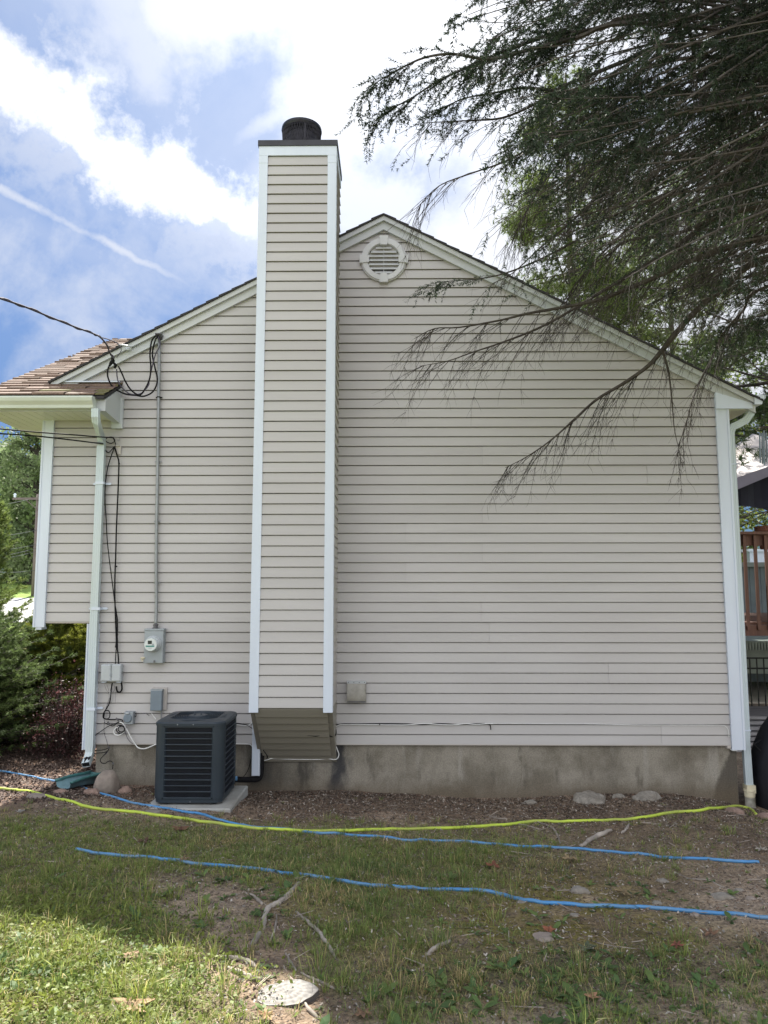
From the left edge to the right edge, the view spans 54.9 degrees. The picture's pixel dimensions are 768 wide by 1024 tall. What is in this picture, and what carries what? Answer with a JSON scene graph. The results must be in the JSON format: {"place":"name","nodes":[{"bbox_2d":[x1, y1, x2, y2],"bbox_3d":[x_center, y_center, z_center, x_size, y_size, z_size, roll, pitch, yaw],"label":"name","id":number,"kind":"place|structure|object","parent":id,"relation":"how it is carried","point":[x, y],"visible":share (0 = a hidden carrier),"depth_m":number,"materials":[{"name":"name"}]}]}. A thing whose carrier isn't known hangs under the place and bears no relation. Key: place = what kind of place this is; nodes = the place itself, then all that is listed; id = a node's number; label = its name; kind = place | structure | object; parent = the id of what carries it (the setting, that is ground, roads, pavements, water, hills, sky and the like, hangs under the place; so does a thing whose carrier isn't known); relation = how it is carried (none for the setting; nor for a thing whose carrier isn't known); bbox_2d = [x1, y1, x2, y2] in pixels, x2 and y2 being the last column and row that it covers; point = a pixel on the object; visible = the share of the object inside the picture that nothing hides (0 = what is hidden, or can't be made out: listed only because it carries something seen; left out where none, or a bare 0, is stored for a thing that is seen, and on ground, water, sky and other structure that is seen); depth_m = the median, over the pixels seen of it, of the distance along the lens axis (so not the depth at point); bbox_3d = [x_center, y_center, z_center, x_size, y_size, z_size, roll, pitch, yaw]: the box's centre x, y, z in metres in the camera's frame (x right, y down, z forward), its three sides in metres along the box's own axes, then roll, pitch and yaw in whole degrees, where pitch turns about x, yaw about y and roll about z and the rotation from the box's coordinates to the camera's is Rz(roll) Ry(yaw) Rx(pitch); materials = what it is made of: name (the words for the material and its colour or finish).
{"place":"outdoors","nodes":[
{"label":"outdoors","id":0,"kind":"place"},
{"bbox_2d":[1,598,33,621],"bbox_3d":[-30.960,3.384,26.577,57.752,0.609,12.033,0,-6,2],"label":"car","id":1,"kind":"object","parent":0,"point":[17,602],"depth_m":26.47,"materials":[{"name":"metal"}]},
{"bbox_2d":[0,582,767,1023],"bbox_3d":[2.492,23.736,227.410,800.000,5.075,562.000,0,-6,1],"label":"ground","id":2,"kind":"structure","parent":0,"point":[700,898],"depth_m":4.26,"materials":[{"name":"plant"}]},
{"bbox_2d":[0,426,41,584],"bbox_3d":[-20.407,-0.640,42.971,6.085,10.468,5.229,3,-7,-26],"label":"leafy tree","id":3,"kind":"object","parent":2,"relation":"on","point":[20,564],"visible":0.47,"depth_m":42.41,"materials":[{"name":"green plant"}]},
{"bbox_2d":[1,687,48,736],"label":"leafy shrub","id":4,"kind":"object","parent":2,"relation":"on","point":[19,718],"visible":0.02,"depth_m":9.73,"materials":[{"name":"green plant"}]},
{"bbox_2d":[12,493,38,595],"bbox_3d":[-16.010,1.622,33.819,2.050,4.970,0.367,0,-6,1],"label":"utility pole","id":5,"kind":"object","parent":2,"relation":"on","point":[35,542],"visible":0.52,"depth_m":33.80,"materials":[{"name":"wood"}]},
{"bbox_2d":[26,793,48,798],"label":"stone","id":6,"kind":"object","parent":2,"relation":"on","point":[36,795],"visible":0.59,"depth_m":6.68,"materials":[{"name":"stone"}]},
{"bbox_2d":[0,607,84,755],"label":"evergreen shrub","id":7,"kind":"object","parent":2,"relation":"on","point":[14,668],"visible":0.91,"depth_m":8.86,"materials":[{"name":"green plant"}]},
{"bbox_2d":[0,706,96,803],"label":"mulch","id":8,"kind":"object","parent":2,"relation":"on","point":[26,768],"visible":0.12,"depth_m":7.89,"materials":[{"name":"wood"}]},
{"bbox_2d":[0,495,33,642],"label":"evergreen shrub","id":9,"kind":"object","parent":8,"relation":"on","point":[5,598],"visible":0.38,"depth_m":10.41,"materials":[{"name":"green plant"}]},
{"bbox_2d":[3,610,86,729],"bbox_3d":[-4.415,2.118,10.185,2.189,1.832,2.193,-4,-7,34],"label":"evergreen shrub","id":10,"kind":"object","parent":8,"relation":"on","point":[62,636],"visible":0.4,"depth_m":9.81,"materials":[{"name":"green plant"}]},
{"bbox_2d":[14,660,96,761],"bbox_3d":[-3.702,2.360,8.624,1.158,1.252,1.135,0,-6,1],"label":"leafy shrub","id":11,"kind":"object","parent":2,"relation":"on","point":[65,738],"visible":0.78,"depth_m":8.53,"materials":[{"name":"brown plant"}]},
{"bbox_2d":[53,788,68,792],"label":"stone","id":12,"kind":"object","parent":2,"relation":"on","point":[61,790],"visible":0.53,"depth_m":6.90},
{"bbox_2d":[55,770,100,788],"bbox_3d":[-2.965,2.628,7.230,0.230,0.122,0.415,-3,-7,25],"label":"splash tray","id":13,"kind":"object","parent":2,"relation":"on","point":[89,777],"visible":0.91,"depth_m":7.19,"materials":[{"name":"green plastic"}]},
{"bbox_2d":[83,788,99,794],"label":"stone","id":14,"kind":"object","parent":2,"relation":"on","point":[94,791],"visible":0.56,"depth_m":6.86,"materials":[{"name":"stone"}]},
{"bbox_2d":[93,770,120,793],"bbox_3d":[-2.651,2.631,7.076,0.252,0.320,0.214,0,-6,1],"label":"stone","id":15,"kind":"object","parent":2,"relation":"on","point":[106,781],"visible":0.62,"depth_m":7.01,"materials":[{"name":"stone"}]},
{"bbox_2d":[117,786,131,793],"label":"stone","id":16,"kind":"object","parent":2,"relation":"on","point":[125,789],"visible":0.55,"depth_m":7.02,"materials":[{"name":"stone"}]},
{"bbox_2d":[119,950,138,957],"bbox_3d":[-1.167,2.058,3.442,0.098,0.018,0.087,-3,-7,27],"label":"fallen leaf","id":17,"kind":"object","parent":2,"relation":"on","point":[128,953],"visible":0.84,"depth_m":3.44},
{"bbox_2d":[113,996,155,1011],"bbox_3d":[-1.004,1.964,2.960,0.170,0.033,0.143,0,-6,1],"label":"fallen leaf","id":18,"kind":"object","parent":2,"relation":"on","point":[129,1003],"visible":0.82,"depth_m":2.96,"materials":[{"name":"plant"}]},
{"bbox_2d":[138,837,150,842],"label":"fallen leaf","id":19,"kind":"object","parent":2,"relation":"on","point":[145,840],"visible":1,"depth_m":5.43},
{"bbox_2d":[145,809,160,813],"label":"stone","id":20,"kind":"object","parent":2,"relation":"on","point":[157,811],"visible":0.68,"depth_m":6.29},
{"bbox_2d":[0,865,318,1023],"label":"clover","id":21,"kind":"object","parent":2,"relation":"on","point":[60,986],"visible":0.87,"depth_m":3.29,"materials":[{"name":"green plant"}]},
{"bbox_2d":[145,786,247,812],"bbox_3d":[-1.706,2.688,6.785,0.765,0.160,0.775,0,-6,1],"label":"equipment pad","id":22,"kind":"object","parent":2,"relation":"on","point":[236,795],"visible":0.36,"depth_m":6.53,"materials":[{"name":"concrete"}]},
{"bbox_2d":[154,711,236,803],"bbox_3d":[-1.728,2.241,6.843,0.632,0.742,0.636,0,-6,1],"label":"air conditioner","id":23,"kind":"object","parent":22,"relation":"on","point":[195,756],"visible":1,"depth_m":6.56,"materials":[{"name":"metal"}]},
{"bbox_2d":[218,955,256,967],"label":"exposed root","id":24,"kind":"object","parent":2,"relation":"on","point":[231,957],"visible":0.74,"depth_m":3.41,"materials":[{"name":"wood"}]},
{"bbox_2d":[226,966,262,981],"bbox_3d":[-0.626,2.053,3.290,0.196,0.030,0.034,-3,-7,29],"label":"exposed root","id":25,"kind":"object","parent":2,"relation":"on","point":[244,973],"visible":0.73,"depth_m":3.27,"materials":[{"name":"wood"}]},
{"bbox_2d":[250,931,261,946],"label":"exposed root","id":26,"kind":"object","parent":2,"relation":"on","point":[257,936],"visible":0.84,"depth_m":3.61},
{"bbox_2d":[250,893,263,905],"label":"exposed root","id":27,"kind":"object","parent":2,"relation":"on","point":[257,899],"visible":1,"depth_m":4.17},
{"bbox_2d":[258,1007,274,1019],"bbox_3d":[-0.461,1.962,2.894,0.074,0.015,0.069,0,-6,1],"label":"fallen leaf","id":28,"kind":"object","parent":2,"relation":"on","point":[264,1013],"visible":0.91,"depth_m":2.90,"materials":[{"name":"plant"}]},
{"bbox_2d":[270,915,276,938],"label":"exposed root","id":29,"kind":"object","parent":2,"relation":"on","point":[275,925],"visible":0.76,"depth_m":3.80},
{"bbox_2d":[261,881,300,929],"bbox_3d":[-0.593,2.182,4.126,0.084,0.082,0.757,-1,-6,7],"label":"exposed root","id":30,"kind":"object","parent":2,"relation":"on","point":[268,907],"visible":0.86,"depth_m":4.08,"materials":[{"name":"wood"}]},
{"bbox_2d":[257,979,319,1007],"bbox_3d":[-0.403,2.046,3.111,0.280,0.073,0.224,0,-6,1],"label":"stone","id":31,"kind":"object","parent":2,"relation":"on","point":[295,993],"visible":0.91,"depth_m":3.10,"materials":[{"name":"white stone"}]},
{"bbox_2d":[285,952,296,971],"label":"exposed root","id":32,"kind":"object","parent":2,"relation":"on","point":[289,960],"visible":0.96,"depth_m":3.42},
{"bbox_2d":[304,1002,321,1019],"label":"exposed root","id":33,"kind":"object","parent":2,"relation":"on","point":[311,1011],"visible":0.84,"depth_m":2.97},
{"bbox_2d":[295,911,335,957],"bbox_3d":[-0.342,2.142,3.779,0.045,0.033,0.570,3,-7,-26],"label":"exposed root","id":34,"kind":"object","parent":2,"relation":"on","point":[319,931],"visible":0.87,"depth_m":3.76,"materials":[{"name":"wood"}]},
{"bbox_2d":[300,972,334,989],"bbox_3d":[-0.297,2.061,3.258,0.211,0.020,0.024,-5,-8,39],"label":"exposed root","id":35,"kind":"object","parent":2,"relation":"on","point":[317,980],"visible":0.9,"depth_m":3.25,"materials":[{"name":"wood"}]},
{"bbox_2d":[355,1007,371,1017],"bbox_3d":[-0.083,2.014,2.973,0.069,0.012,0.076,0,-6,1],"label":"fallen leaf","id":36,"kind":"object","parent":2,"relation":"on","point":[362,1013],"visible":1,"depth_m":2.98,"materials":[{"name":"plant"}]},
{"bbox_2d":[0,787,756,831],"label":"garden hose","id":37,"kind":"object","parent":2,"relation":"on","point":[376,829],"visible":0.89,"depth_m":6.24,"materials":[{"name":"rubber"}]},
{"bbox_2d":[0,770,758,863],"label":"garden hose","id":38,"kind":"object","parent":2,"relation":"on","point":[514,845],"visible":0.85,"depth_m":5.62,"materials":[{"name":"blue rubber"}]},
{"bbox_2d":[0,117,765,807],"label":"house","id":39,"kind":"structure","parent":2,"relation":"on","point":[332,523],"depth_m":7.61,"materials":[{"name":"plastic"}]},
{"bbox_2d":[0,433,103,443],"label":"overhead wire","id":40,"kind":"object","parent":39,"relation":"attached to","point":[50,437],"visible":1,"depth_m":6.59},
{"bbox_2d":[0,428,113,437],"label":"overhead wire","id":41,"kind":"object","parent":39,"relation":"attached to","point":[54,433],"visible":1,"depth_m":6.65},
{"bbox_2d":[0,297,159,396],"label":"service drop","id":42,"kind":"object","parent":39,"relation":"attached to","point":[112,361],"visible":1,"depth_m":7.70,"materials":[{"name":"rubber"}]},
{"bbox_2d":[101,664,122,682],"bbox_3d":[-2.757,1.632,7.508,0.214,0.190,0.075,0,-6,1],"label":"utility box","id":43,"kind":"object","parent":39,"relation":"attached to","point":[111,672],"visible":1,"depth_m":7.48,"materials":[{"name":"grey plastic"}]},
{"bbox_2d":[101,664,111,680],"bbox_3d":[-2.812,1.629,7.490,0.105,0.169,0.030,0,-6,1],"label":"door","id":44,"kind":"structure","parent":43,"relation":"in","point":[106,669],"depth_m":7.48,"materials":[{"name":"grey plastic"}]},
{"bbox_2d":[111,664,121,680],"bbox_3d":[-2.707,1.628,7.489,0.097,0.171,0.030,0,-6,1],"label":"door","id":45,"kind":"structure","parent":43,"relation":"in","point":[116,668],"depth_m":7.48,"materials":[{"name":"grey plastic"}]},
{"bbox_2d":[104,436,120,663],"bbox_3d":[-2.820,0.378,7.660,0.258,2.352,0.040,0,-6,1],"label":"cable drop","id":46,"kind":"object","parent":39,"relation":"attached to","point":[118,449],"visible":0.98,"depth_m":7.65,"materials":[{"name":"plastic"}]},
{"bbox_2d":[94,681,155,768],"bbox_3d":[-2.607,2.120,7.452,0.703,0.921,0.052,0,-6,1],"label":"loose wiring","id":47,"kind":"object","parent":39,"relation":"attached to","point":[117,719],"visible":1,"depth_m":7.45,"materials":[{"name":"metal"}]},
{"bbox_2d":[123,711,134,723],"bbox_3d":[-2.567,2.072,7.450,0.093,0.121,0.093,0,-6,1],"label":"outlet box","id":48,"kind":"object","parent":39,"relation":"attached to","point":[129,717],"visible":1,"depth_m":7.42,"materials":[{"name":"grey plastic"}]},
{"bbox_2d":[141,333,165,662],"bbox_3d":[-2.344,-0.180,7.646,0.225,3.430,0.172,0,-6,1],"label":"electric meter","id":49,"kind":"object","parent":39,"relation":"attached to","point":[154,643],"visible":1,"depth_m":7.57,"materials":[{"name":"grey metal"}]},
{"bbox_2d":[150,687,167,718],"bbox_3d":[-2.274,1.968,7.464,0.150,0.381,0.081,0,-6,1],"label":"disconnect box","id":50,"kind":"object","parent":39,"relation":"attached to","point":[158,699],"visible":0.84,"depth_m":7.44,"materials":[{"name":"plastic"}]},
{"bbox_2d":[235,724,263,782],"bbox_3d":[-1.349,2.292,7.289,0.121,0.770,0.405,-4,-7,34],"label":"line set","id":51,"kind":"object","parent":39,"relation":"attached to","point":[257,764],"visible":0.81,"depth_m":7.33,"materials":[{"name":"plastic"}]},
{"bbox_2d":[347,681,365,702],"bbox_3d":[-0.277,1.812,7.463,0.191,0.205,0.072,0,-6,1],"label":"wall vent","id":52,"kind":"object","parent":39,"relation":"attached to","point":[356,691],"depth_m":7.44,"materials":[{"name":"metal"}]},
{"bbox_2d":[236,723,736,776],"bbox_3d":[0.933,2.370,7.293,5.191,0.544,0.296,0,-6,0],"label":"siding cable","id":53,"kind":"object","parent":39,"relation":"attached to","point":[728,747],"visible":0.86,"depth_m":7.43,"materials":[{"name":"plastic"}]},
{"bbox_2d":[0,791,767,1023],"bbox_3d":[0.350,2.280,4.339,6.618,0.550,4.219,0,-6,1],"label":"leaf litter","id":54,"kind":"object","parent":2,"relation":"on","point":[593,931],"visible":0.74,"depth_m":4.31,"materials":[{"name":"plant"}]},
{"bbox_2d":[0,849,767,1023],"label":"weeds","id":55,"kind":"object","parent":2,"relation":"on","point":[544,1018],"visible":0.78,"depth_m":3.35,"materials":[{"name":"green plant"}]},
{"bbox_2d":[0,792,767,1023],"bbox_3d":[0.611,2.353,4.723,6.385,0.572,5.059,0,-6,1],"label":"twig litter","id":56,"kind":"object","parent":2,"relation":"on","point":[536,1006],"visible":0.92,"depth_m":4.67,"materials":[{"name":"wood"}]},
{"bbox_2d":[8,784,767,830],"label":"bark litter","id":57,"kind":"object","parent":2,"relation":"on","point":[331,798],"visible":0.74,"depth_m":6.84,"materials":[{"name":"wood"}]},
{"bbox_2d":[76,847,767,919],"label":"garden hose","id":58,"kind":"object","parent":2,"relation":"on","point":[623,906],"visible":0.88,"depth_m":4.44,"materials":[{"name":"blue rubber"}]},
{"bbox_2d":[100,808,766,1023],"bbox_3d":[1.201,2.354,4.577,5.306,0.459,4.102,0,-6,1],"label":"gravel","id":59,"kind":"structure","parent":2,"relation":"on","point":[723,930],"depth_m":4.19,"materials":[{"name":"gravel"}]},
{"bbox_2d":[426,939,450,955],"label":"exposed root","id":60,"kind":"object","parent":2,"relation":"on","point":[431,949],"visible":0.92,"depth_m":3.62,"materials":[{"name":"wood"}]},
{"bbox_2d":[485,860,501,867],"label":"fallen leaf","id":61,"kind":"object","parent":2,"relation":"on","point":[494,864],"visible":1,"depth_m":5.02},
{"bbox_2d":[523,800,536,804],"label":"stone","id":62,"kind":"object","parent":2,"relation":"on","point":[529,801],"visible":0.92,"depth_m":7.11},
{"bbox_2d":[532,932,553,942],"bbox_3d":[0.828,2.211,3.838,0.111,0.042,0.102,0,-6,1],"label":"stone","id":63,"kind":"object","parent":2,"relation":"on","point":[544,936],"visible":0.84,"depth_m":3.83,"materials":[{"name":"stone"}]},
{"bbox_2d":[542,925,554,932],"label":"fallen leaf","id":64,"kind":"object","parent":2,"relation":"on","point":[549,928],"visible":1,"depth_m":3.91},
{"bbox_2d":[537,821,560,843],"bbox_3d":[1.364,2.597,6.008,0.074,0.070,0.740,0,-6,-2],"label":"exposed root","id":65,"kind":"object","parent":2,"relation":"on","point":[556,833],"visible":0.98,"depth_m":5.99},
{"bbox_2d":[334,0,767,511],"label":"spruce tree","id":66,"kind":"object","parent":2,"relation":"on","point":[717,94],"visible":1,"depth_m":4.77,"materials":[{"name":"green plant"}]},
{"bbox_2d":[759,382,767,464],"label":"wind chime","id":67,"kind":"object","parent":66,"relation":"hanging from","point":[762,438],"visible":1,"depth_m":6.83,"materials":[{"name":"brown wood"}]},
{"bbox_2d":[562,854,578,859],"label":"fallen leaf","id":68,"kind":"object","parent":2,"relation":"on","point":[568,857],"visible":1,"depth_m":5.14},
{"bbox_2d":[569,913,579,916],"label":"stone","id":69,"kind":"object","parent":2,"relation":"on","point":[575,914],"visible":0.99,"depth_m":4.15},
{"bbox_2d":[570,885,590,894],"bbox_3d":[1.193,2.311,4.510,0.119,0.057,0.099,0,-6,1],"label":"stone","id":70,"kind":"object","parent":2,"relation":"on","point":[577,889],"visible":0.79,"depth_m":4.49,"materials":[{"name":"stone"}]},
{"bbox_2d":[577,940,596,950],"bbox_3d":[1.005,2.148,3.662,0.101,0.017,0.096,0,-6,1],"label":"fallen leaf","id":71,"kind":"object","parent":2,"relation":"on","point":[588,945],"visible":0.92,"depth_m":3.66,"materials":[{"name":"plant"}]},
{"bbox_2d":[491,56,685,354],"bbox_3d":[5.352,-4.349,21.336,7.638,18.028,7.427,-4,-7,34],"label":"pine tree","id":72,"kind":"object","parent":2,"relation":"on","point":[572,279],"visible":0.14,"depth_m":20.41,"materials":[{"name":"plant"}]},
{"bbox_2d":[573,790,605,804],"bbox_3d":[1.994,2.785,7.108,0.339,0.157,0.339,0,-6,1],"label":"stone","id":73,"kind":"object","parent":2,"relation":"on","point":[588,797],"visible":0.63,"depth_m":7.06,"materials":[{"name":"stone"}]},
{"bbox_2d":[584,992,600,998],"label":"fallen leaf","id":74,"kind":"object","parent":2,"relation":"on","point":[594,994],"visible":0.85,"depth_m":3.14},
{"bbox_2d":[579,829,611,846],"bbox_3d":[1.633,2.530,5.750,0.067,0.066,0.586,-5,-8,38],"label":"exposed root","id":75,"kind":"object","parent":2,"relation":"on","point":[593,837],"visible":0.99,"depth_m":5.77,"materials":[{"name":"wood"}]},
{"bbox_2d":[579,937,640,949],"bbox_3d":[1.135,2.187,3.744,0.315,0.020,0.036,-4,-7,32],"label":"exposed root","id":76,"kind":"object","parent":2,"relation":"on","point":[611,945],"visible":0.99,"depth_m":3.72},
{"bbox_2d":[612,794,624,798],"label":"stone","id":77,"kind":"object","parent":2,"relation":"on","point":[619,796],"visible":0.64,"depth_m":7.16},
{"bbox_2d":[614,887,630,894],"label":"fallen leaf","id":78,"kind":"object","parent":2,"relation":"on","point":[622,891],"visible":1,"depth_m":4.48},
{"bbox_2d":[621,823,628,833],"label":"exposed root","id":79,"kind":"object","parent":2,"relation":"on","point":[624,830],"visible":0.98,"depth_m":5.94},
{"bbox_2d":[632,791,660,801],"bbox_3d":[2.526,2.741,7.077,0.286,0.143,0.243,0,-6,1],"label":"stone","id":80,"kind":"object","parent":2,"relation":"on","point":[645,796],"visible":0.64,"depth_m":7.04,"materials":[{"name":"stone"}]},
{"bbox_2d":[652,900,661,904],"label":"stone","id":81,"kind":"object","parent":2,"relation":"on","point":[654,902],"visible":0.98,"depth_m":4.34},
{"bbox_2d":[656,878,668,882],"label":"stone","id":82,"kind":"object","parent":2,"relation":"on","point":[662,880],"visible":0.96,"depth_m":4.71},
{"bbox_2d":[670,941,683,947],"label":"fallen leaf","id":83,"kind":"object","parent":2,"relation":"on","point":[677,944],"visible":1,"depth_m":3.69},
{"bbox_2d":[594,173,767,561],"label":"pine tree","id":84,"kind":"object","parent":2,"relation":"on","point":[752,515],"visible":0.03,"depth_m":24.48,"materials":[{"name":"plant"}]},
{"bbox_2d":[604,0,767,465],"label":"pine tree","id":85,"kind":"object","parent":2,"relation":"on","point":[760,415],"visible":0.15,"depth_m":13.30,"materials":[{"name":"plant"}]},
{"bbox_2d":[690,912,699,916],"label":"stone","id":86,"kind":"object","parent":2,"relation":"on","point":[695,914],"visible":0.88,"depth_m":4.11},
{"bbox_2d":[676,872,741,894],"bbox_3d":[2.041,2.327,4.647,0.054,0.050,0.517,3,-7,-25],"label":"exposed root","id":87,"kind":"object","parent":2,"relation":"on","point":[706,880],"visible":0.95,"depth_m":4.69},
{"bbox_2d":[700,927,718,935],"bbox_3d":[1.685,2.163,3.812,0.086,0.021,0.102,0,-6,1],"label":"fallen leaf","id":88,"kind":"object","parent":2,"relation":"on","point":[710,931],"visible":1,"depth_m":3.82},
{"bbox_2d":[711,892,736,900],"bbox_3d":[2.010,2.278,4.386,0.131,0.044,0.104,1,-6,-10],"label":"stone","id":89,"kind":"object","parent":2,"relation":"on","point":[721,896],"visible":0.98,"depth_m":4.36,"materials":[{"name":"stone"}]},
{"bbox_2d":[725,807,744,813],"bbox_3d":[3.176,2.720,6.697,0.177,0.094,0.128,0,-6,1],"label":"stone","id":90,"kind":"object","parent":2,"relation":"on","point":[735,810],"visible":0.58,"depth_m":6.67,"materials":[{"name":"stone"}]},
{"bbox_2d":[720,362,767,548],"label":"leafy tree","id":91,"kind":"object","parent":2,"relation":"on","point":[747,523],"visible":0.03,"depth_m":26.26,"materials":[{"name":"green plant"}]},
{"bbox_2d":[726,355,767,546],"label":"leafy tree","id":92,"kind":"object","parent":2,"relation":"on","point":[752,427],"visible":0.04,"depth_m":30.21,"materials":[{"name":"green plant"}]},
{"bbox_2d":[745,896,755,900],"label":"stone","id":93,"kind":"object","parent":2,"relation":"on","point":[750,897],"visible":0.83,"depth_m":4.32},
{"bbox_2d":[736,706,767,751],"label":"plank stack","id":94,"kind":"object","parent":2,"relation":"on","point":[758,715],"visible":0.08,"depth_m":10.27,"materials":[{"name":"wood"}]},
{"bbox_2d":[740,531,767,635],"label":"deck","id":95,"kind":"structure","parent":2,"relation":"on","point":[756,624],"depth_m":9.44,"materials":[{"name":"red wood"}]},
{"bbox_2d":[735,434,767,510],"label":"patio canopy","id":96,"kind":"object","parent":95,"relation":"on","point":[752,479],"visible":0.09,"depth_m":10.84,"materials":[{"name":"fabric"}]},
{"bbox_2d":[754,525,767,549],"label":"flower pot","id":97,"kind":"object","parent":95,"relation":"on","point":[760,528],"visible":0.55,"depth_m":10.95,"materials":[{"name":"ceramic"}]},
{"bbox_2d":[745,636,767,673],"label":"swimming pool","id":98,"kind":"structure","parent":2,"relation":"on","point":[756,646],"depth_m":14.29,"materials":[{"name":"metal"}]},
{"bbox_2d":[746,657,767,705],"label":"metal fence","id":99,"kind":"object","parent":2,"relation":"on","point":[756,667],"visible":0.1,"depth_m":11.93,"materials":[{"name":"metal"}]},
{"bbox_2d":[751,717,767,809],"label":"grill cover","id":100,"kind":"object","parent":2,"relation":"on","point":[759,753],"visible":0.82,"depth_m":7.43,"materials":[{"name":"black fabric"}]},
{"bbox_2d":[755,846,766,850],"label":"fallen leaf","id":101,"kind":"object","parent":2,"relation":"on","point":[760,848],"visible":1,"depth_m":5.23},
{"bbox_2d":[756,812,767,818],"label":"stone","id":102,"kind":"object","parent":2,"relation":"on","point":[763,815],"visible":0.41,"depth_m":6.71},
{"bbox_2d":[0,791,767,1023],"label":"lawn grass","id":103,"kind":"structure","parent":0,"point":[312,891],"depth_m":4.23,"materials":[{"name":"plant"}]},
{"bbox_2d":[0,0,767,572],"label":"sky","id":104,"kind":"structure","parent":0,"point":[131,130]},
{"bbox_2d":[748,682,767,703],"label":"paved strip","id":105,"kind":"object","parent":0,"point":[755,694],"visible":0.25,"depth_m":15.36,"materials":[{"name":"concrete"}]},
{"bbox_2d":[742,562,767,681],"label":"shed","id":106,"kind":"structure","parent":105,"relation":"on","point":[762,587],"depth_m":15.97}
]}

